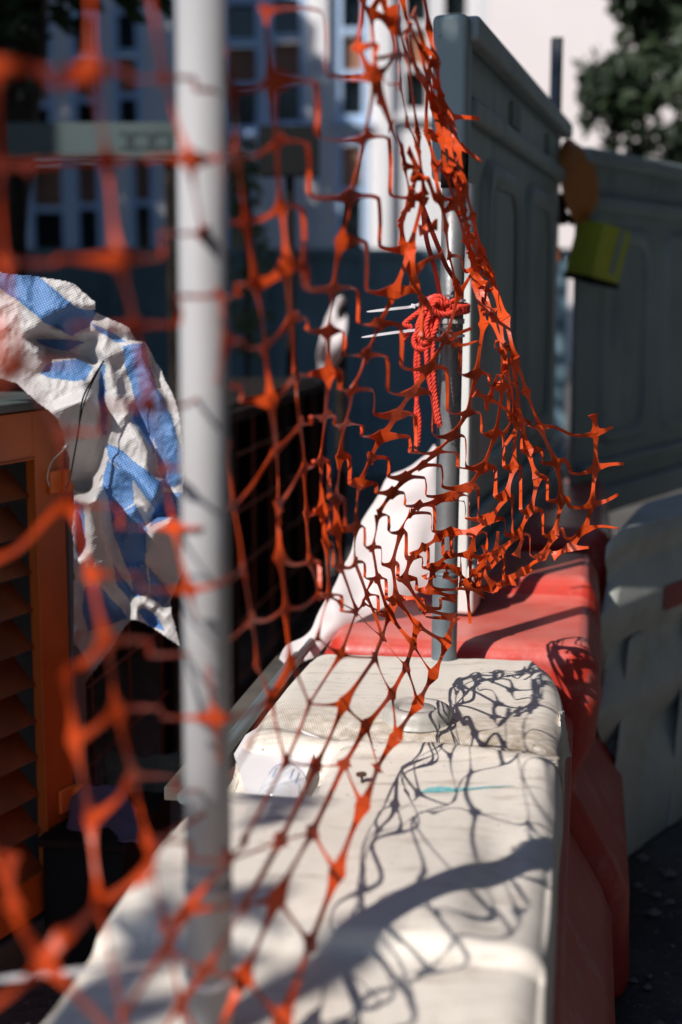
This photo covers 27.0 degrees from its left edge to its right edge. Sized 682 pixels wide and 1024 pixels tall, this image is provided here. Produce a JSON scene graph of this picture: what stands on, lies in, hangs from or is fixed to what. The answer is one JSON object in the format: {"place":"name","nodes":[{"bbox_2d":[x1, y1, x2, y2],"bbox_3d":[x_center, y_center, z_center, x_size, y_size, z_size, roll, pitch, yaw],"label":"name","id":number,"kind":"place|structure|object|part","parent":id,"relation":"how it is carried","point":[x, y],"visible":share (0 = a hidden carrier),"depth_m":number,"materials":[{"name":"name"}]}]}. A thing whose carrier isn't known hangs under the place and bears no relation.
{"place":"outdoors","nodes":[
{"label":"outdoors","id":0,"kind":"place"},
{"bbox_2d":[102,750,180,792],"bbox_3d":[-0.502,0.656,3.566,0.198,0.099,0.084,0,9,0],"label":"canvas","id":1,"kind":"object","parent":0,"point":[116,768],"visible":0.74,"depth_m":3.57,"materials":[{"name":"black fabric"}]},
{"bbox_2d":[46,46,255,151],"label":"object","id":2,"kind":"structure","parent":0,"point":[227,46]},
{"bbox_2d":[86,377,326,784],"bbox_3d":[-0.711,0.171,5.324,0.710,1.140,3.440,2,9,10],"label":"site cage","id":3,"kind":"object","parent":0,"point":[251,437],"visible":0.29,"depth_m":6.54,"materials":[{"name":"metal"}]},
{"bbox_2d":[26,0,488,247],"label":"building","id":4,"kind":"structure","parent":0,"point":[69,205],"depth_m":21.36,"materials":[{"name":"white paint"}]},
{"bbox_2d":[38,16,54,122],"bbox_3d":[-4.521,-6.356,21.300,0.577,2.036,0.290,0,9,0],"label":"window","id":5,"kind":"structure","parent":4,"relation":"in","point":[47,105],"depth_m":21.31,"materials":[{"name":"blue paint"}]},
{"bbox_2d":[28,160,68,247],"bbox_3d":[-4.442,-4.473,21.594,0.736,1.929,0.290,0,9,0],"label":"window","id":6,"kind":"structure","parent":4,"relation":"in","point":[48,223],"depth_m":21.62,"materials":[{"name":"blue glass"}]},
{"bbox_2d":[69,12,101,122],"bbox_3d":[-3.818,-6.421,21.290,0.577,2.034,0.290,0,9,0],"label":"window","id":7,"kind":"structure","parent":4,"relation":"in","point":[83,106],"depth_m":21.30,"materials":[{"name":"glass"}]},
{"bbox_2d":[71,164,103,247],"bbox_3d":[-3.835,-4.512,21.587,0.577,1.928,0.290,0,9,0],"label":"window","id":8,"kind":"structure","parent":4,"relation":"in","point":[87,192],"depth_m":21.60,"materials":[{"name":"blue glass"}]},
{"bbox_2d":[111,8,142,122],"bbox_3d":[-3.193,-6.479,21.280,0.560,2.032,0.290,0,9,0],"label":"window","id":9,"kind":"structure","parent":4,"relation":"in","point":[125,34],"depth_m":21.30,"materials":[{"name":"blue paint"}]},
{"bbox_2d":[128,161,156,247],"bbox_3d":[-3.000,-4.561,21.580,0.525,1.927,0.290,0,9,0],"label":"window","id":10,"kind":"structure","parent":4,"relation":"in","point":[142,174],"depth_m":21.58,"materials":[{"name":"blue paint"}]},
{"bbox_2d":[227,140,253,247],"bbox_3d":[-1.557,-4.641,21.567,0.595,1.925,0.290,0,9,0],"label":"window","id":11,"kind":"structure","parent":4,"relation":"in","point":[235,238],"depth_m":21.72,"materials":[{"name":"blue paint"}]},
{"bbox_2d":[226,0,262,137],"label":"window","id":12,"kind":"structure","parent":4,"relation":"in","point":[243,17],"depth_m":21.30,"materials":[{"name":"blue paint"}]},
{"bbox_2d":[266,0,305,124],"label":"window","id":13,"kind":"structure","parent":4,"relation":"in","point":[287,30],"depth_m":21.30,"materials":[{"name":"blue paint"}]},
{"bbox_2d":[332,0,371,126],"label":"window","id":14,"kind":"structure","parent":4,"relation":"in","point":[351,96],"depth_m":21.28,"materials":[{"name":"white paint"}]},
{"bbox_2d":[336,134,367,247],"bbox_3d":[0.167,-4.739,21.552,0.595,1.922,0.290,0,9,0],"label":"window","id":15,"kind":"structure","parent":4,"relation":"in","point":[346,155],"depth_m":21.55,"materials":[{"name":"blue paint"}]},
{"bbox_2d":[394,0,433,120],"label":"window","id":16,"kind":"structure","parent":4,"relation":"in","point":[418,91],"depth_m":21.27,"materials":[{"name":"white paint"}]},
{"bbox_2d":[438,0,472,15],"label":"window","id":17,"kind":"structure","parent":4,"relation":"in","point":[445,7],"depth_m":21.23,"materials":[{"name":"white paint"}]},
{"bbox_2d":[27,248,570,476],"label":"site wall","id":18,"kind":"structure","parent":0,"point":[102,287],"depth_m":11.88,"materials":[{"name":"metal"}]},
{"bbox_2d":[0,365,681,1023],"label":"ground","id":19,"kind":"structure","parent":0,"point":[652,951],"depth_m":4.06,"materials":[{"name":"grey asphalt"}]},
{"bbox_2d":[0,391,88,995],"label":"louvred cabinet","id":20,"kind":"object","parent":19,"relation":"on","point":[40,783],"visible":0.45,"depth_m":3.24,"materials":[{"name":"orange paint"}]},
{"bbox_3d":[-0.846,0.394,2.953,0.083,1.160,0.871,4,10,24],"label":"door","id":21,"kind":"part","parent":20,"relation":"part of","materials":[{"name":"orange paint"}]},
{"bbox_2d":[47,444,68,485],"bbox_3d":[-0.606,-0.100,3.041,0.055,0.094,0.012,2,9,12],"label":"tie wire","id":22,"kind":"object","parent":20,"relation":"attached to","point":[66,446],"visible":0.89,"depth_m":3.04,"materials":[{"name":"metal"}]},
{"bbox_2d":[0,272,181,681],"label":"woven sack","id":23,"kind":"object","parent":20,"relation":"on","point":[117,462],"visible":0.81,"depth_m":3.08,"materials":[{"name":"plastic"}]},
{"bbox_2d":[63,361,103,495],"bbox_3d":[-0.547,-0.174,2.998,0.101,0.290,0.023,2,9,11],"label":"string","id":24,"kind":"object","parent":23,"relation":"hanging from","point":[91,383],"visible":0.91,"depth_m":2.98,"materials":[{"name":"black plastic"}]},
{"bbox_2d":[0,0,174,391],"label":"tree","id":25,"kind":"object","parent":19,"relation":"on","point":[25,36],"visible":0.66,"depth_m":7.89,"materials":[{"name":"green plant"}]},
{"bbox_2d":[6,123,179,391],"bbox_3d":[-1.167,-0.703,7.002,0.862,2.349,0.108,0,9,0],"label":"sign board","id":26,"kind":"object","parent":19,"relation":"on","point":[37,141],"visible":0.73,"depth_m":6.80,"materials":[{"name":"metal"}]},
{"bbox_2d":[37,784,170,968],"bbox_3d":[-0.555,0.877,3.426,0.215,0.320,0.375,2,9,10],"label":"crate","id":27,"kind":"object","parent":19,"relation":"on","point":[68,877],"visible":0.45,"depth_m":3.25,"materials":[{"name":"black plastic"}]},
{"bbox_2d":[66,785,139,843],"bbox_3d":[-0.555,0.718,3.306,0.167,0.129,0.219,-1,9,-9],"label":"cloth","id":28,"kind":"object","parent":27,"relation":"on","point":[119,818],"visible":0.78,"depth_m":3.33,"materials":[{"name":"fabric"}]},
{"bbox_2d":[164,652,323,811],"bbox_3d":[-0.171,0.756,2.952,0.110,0.715,0.940,2,9,10],"label":"plank","id":29,"kind":"object","parent":19,"relation":"on","point":[253,691],"visible":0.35,"depth_m":2.97,"materials":[{"name":"wood"}]},
{"bbox_2d":[177,651,297,804],"bbox_3d":[-0.153,0.376,2.941,0.024,0.024,1.240,2,9,10],"label":"rail","id":30,"kind":"object","parent":29,"relation":"on","point":[180,797],"visible":0.2,"depth_m":2.83,"materials":[{"name":"grey metal"}]},
{"bbox_2d":[227,115,276,377],"bbox_3d":[-0.565,-1.138,8.927,0.350,2.616,0.330,0,9,0],"label":"shrub","id":31,"kind":"object","parent":19,"relation":"on","point":[247,325],"visible":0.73,"depth_m":8.83,"materials":[{"name":"green plant"}]},
{"bbox_2d":[259,125,318,377],"bbox_3d":[-0.283,-0.904,7.979,0.329,2.447,0.125,0,9,0],"label":"signpost","id":32,"kind":"object","parent":19,"relation":"on","point":[292,161],"visible":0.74,"depth_m":7.76,"materials":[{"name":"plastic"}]},
{"bbox_2d":[44,654,614,1023],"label":"water barrier","id":33,"kind":"object","parent":19,"relation":"on","point":[468,890],"visible":0.81,"depth_m":1.93,"materials":[{"name":"white plastic"}]},
{"bbox_2d":[176,0,232,1023],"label":"scaffold pole","id":34,"kind":"object","parent":33,"relation":"on","point":[201,37],"visible":0.84,"depth_m":1.43,"materials":[{"name":"metal"}]},
{"bbox_2d":[0,958,233,992],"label":"cable tie","id":35,"kind":"object","parent":34,"relation":"attached to","point":[106,968],"visible":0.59,"depth_m":1.42,"materials":[{"name":"white plastic"}]},
{"bbox_2d":[0,0,623,1023],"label":"safety net","id":36,"kind":"object","parent":34,"relation":"attached to","point":[90,70],"visible":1,"depth_m":1.86,"materials":[{"name":"orange plastic"}]},
{"bbox_2d":[231,638,314,751],"bbox_3d":[-0.123,0.347,2.931,0.020,0.020,1.240,2,9,10],"label":"rail","id":37,"kind":"object","parent":33,"relation":"attached to","point":[242,729],"visible":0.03,"depth_m":2.66,"materials":[{"name":"grey metal"}]},
{"bbox_2d":[234,729,316,796],"bbox_3d":[-0.110,0.422,2.421,0.146,0.044,0.340,0,9,0],"label":"paper","id":38,"kind":"object","parent":33,"relation":"on","point":[254,769],"visible":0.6,"depth_m":2.37,"materials":[{"name":"white paper"}]},
{"bbox_2d":[269,763,305,782],"bbox_3d":[-0.093,0.448,2.257,0.071,0.076,0.133,1,9,7],"label":"lettering","id":39,"kind":"object","parent":38,"relation":"on","point":[291,773],"visible":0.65,"depth_m":2.27,"materials":[{"name":"white paint"}]},
{"bbox_2d":[356,771,366,782],"bbox_3d":[0.032,0.419,2.228,0.017,0.021,0.017,0,9,0],"label":"nail","id":40,"kind":"object","parent":33,"relation":"on","point":[361,774],"visible":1,"depth_m":2.23,"materials":[{"name":"metal"}]},
{"bbox_2d":[431,148,468,660],"bbox_3d":[0.224,-0.201,2.934,0.065,1.067,0.057,0,9,0],"label":"scaffold pole","id":41,"kind":"object","parent":33,"relation":"on","point":[447,514],"visible":0.56,"depth_m":2.92,"materials":[{"name":"metal"}]},
{"bbox_2d":[361,327,464,337],"bbox_3d":[0.152,-0.362,2.864,0.228,0.022,0.057,-5,10,-31],"label":"cable tie","id":42,"kind":"object","parent":41,"relation":"attached to","point":[405,331],"visible":0.57,"depth_m":2.83,"materials":[{"name":"white plastic"}]},
{"bbox_2d":[367,294,465,311],"bbox_3d":[0.158,-0.418,2.847,0.229,0.035,0.058,-7,11,-37],"label":"cable tie","id":43,"kind":"object","parent":41,"relation":"attached to","point":[414,305],"visible":0.64,"depth_m":2.81,"materials":[{"name":"white plastic"}]},
{"bbox_2d":[421,207,441,293],"bbox_3d":[0.175,-0.515,2.787,0.014,0.188,0.118,4,10,22],"label":"cable tie","id":44,"kind":"object","parent":41,"relation":"attached to","point":[430,254],"visible":0.77,"depth_m":2.80,"materials":[{"name":"red plastic"}]},
{"bbox_2d":[402,294,469,445],"bbox_3d":[0.203,-0.287,2.884,0.160,0.308,0.101,-8,12,-41],"label":"rope","id":45,"kind":"object","parent":41,"relation":"hanging from","point":[442,305],"visible":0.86,"depth_m":2.84,"materials":[{"name":"red fabric"}]},
{"bbox_2d":[425,207,459,283],"bbox_3d":[0.200,-0.521,2.800,0.015,0.151,0.132,7,11,38],"label":"cable tie","id":46,"kind":"object","parent":41,"relation":"attached to","point":[439,250],"visible":0.74,"depth_m":2.79,"materials":[{"name":"red plastic"}]},
{"bbox_2d":[335,293,346,580],"bbox_3d":[0.000,-0.156,6.099,0.048,1.548,0.050,0,9,0],"label":"support post","id":47,"kind":"object","parent":19,"relation":"on","point":[340,403],"visible":0.47,"depth_m":6.05,"materials":[{"name":"metal"}]},
{"bbox_2d":[317,296,346,368],"bbox_3d":[-0.037,-0.741,5.958,0.127,0.322,0.139,0,9,0],"label":"plastic sheet","id":48,"kind":"object","parent":47,"relation":"hanging from","point":[336,347],"visible":0.69,"depth_m":5.95,"materials":[{"name":"white plastic"}]},
{"bbox_2d":[324,551,629,998],"bbox_3d":[0.335,0.579,3.616,0.780,0.861,0.980,2,9,10],"label":"water barrier","id":49,"kind":"object","parent":19,"relation":"on","point":[544,615],"visible":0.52,"depth_m":3.18,"materials":[{"name":"red plastic"}]},
{"bbox_2d":[279,444,436,664],"bbox_3d":[0.073,0.100,3.309,0.487,0.484,0.158,-5,10,-28],"label":"tarpaulin","id":50,"kind":"object","parent":49,"relation":"on","point":[417,527],"visible":0.51,"depth_m":3.32,"materials":[{"name":"white plastic"}]},
{"bbox_2d":[432,14,572,613],"bbox_3d":[0.521,-0.582,4.222,0.108,1.343,2.148,2,9,14],"label":"hoarding panel","id":51,"kind":"object","parent":49,"relation":"on","point":[510,139],"visible":0.76,"depth_m":3.87,"materials":[{"name":"grey plastic"}]},
{"bbox_2d":[550,37,563,436],"bbox_3d":[0.786,-0.506,5.366,0.049,2.466,0.047,0,9,0],"label":"scaffold pole","id":52,"kind":"object","parent":19,"relation":"on","point":[556,66],"visible":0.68,"depth_m":5.18,"materials":[{"name":"metal"}]},
{"bbox_2d":[557,139,630,288],"bbox_3d":[0.918,-1.088,5.199,0.282,0.541,0.218,0,9,0],"label":"warning lamp","id":53,"kind":"object","parent":52,"relation":"attached to","point":[597,253],"visible":0.94,"depth_m":5.15,"materials":[{"name":"yellow plastic"}]},
{"bbox_2d":[517,479,612,685],"bbox_3d":[0.605,0.367,4.897,0.780,0.885,1.570,2,9,10],"label":"water barrier","id":54,"kind":"object","parent":19,"relation":"on","point":[571,523],"visible":0.13,"depth_m":4.14,"materials":[{"name":"red plastic"}]},
{"bbox_2d":[572,0,681,164],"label":"tree","id":55,"kind":"object","parent":19,"relation":"on","point":[623,91],"visible":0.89,"depth_m":11.59,"materials":[{"name":"green plant"}]},
{"bbox_2d":[597,493,681,856],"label":"water barrier","id":56,"kind":"object","parent":19,"relation":"on","point":[639,726],"visible":0.9,"depth_m":3.98,"materials":[{"name":"white plastic"}]},
{"bbox_2d":[568,147,681,511],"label":"hoarding panel","id":57,"kind":"object","parent":56,"relation":"on","point":[626,371],"visible":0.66,"depth_m":5.69,"materials":[{"name":"grey plastic"}]},
{"bbox_2d":[342,0,681,364],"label":"annex building","id":58,"kind":"structure","parent":0,"point":[524,31],"depth_m":28.87,"materials":[{"name":"white paint"}]},
{"bbox_2d":[628,826,681,1023],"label":"gravel","id":59,"kind":"structure","parent":0,"point":[643,857],"depth_m":3.65,"materials":[{"name":"grey gravel"}]}
]}

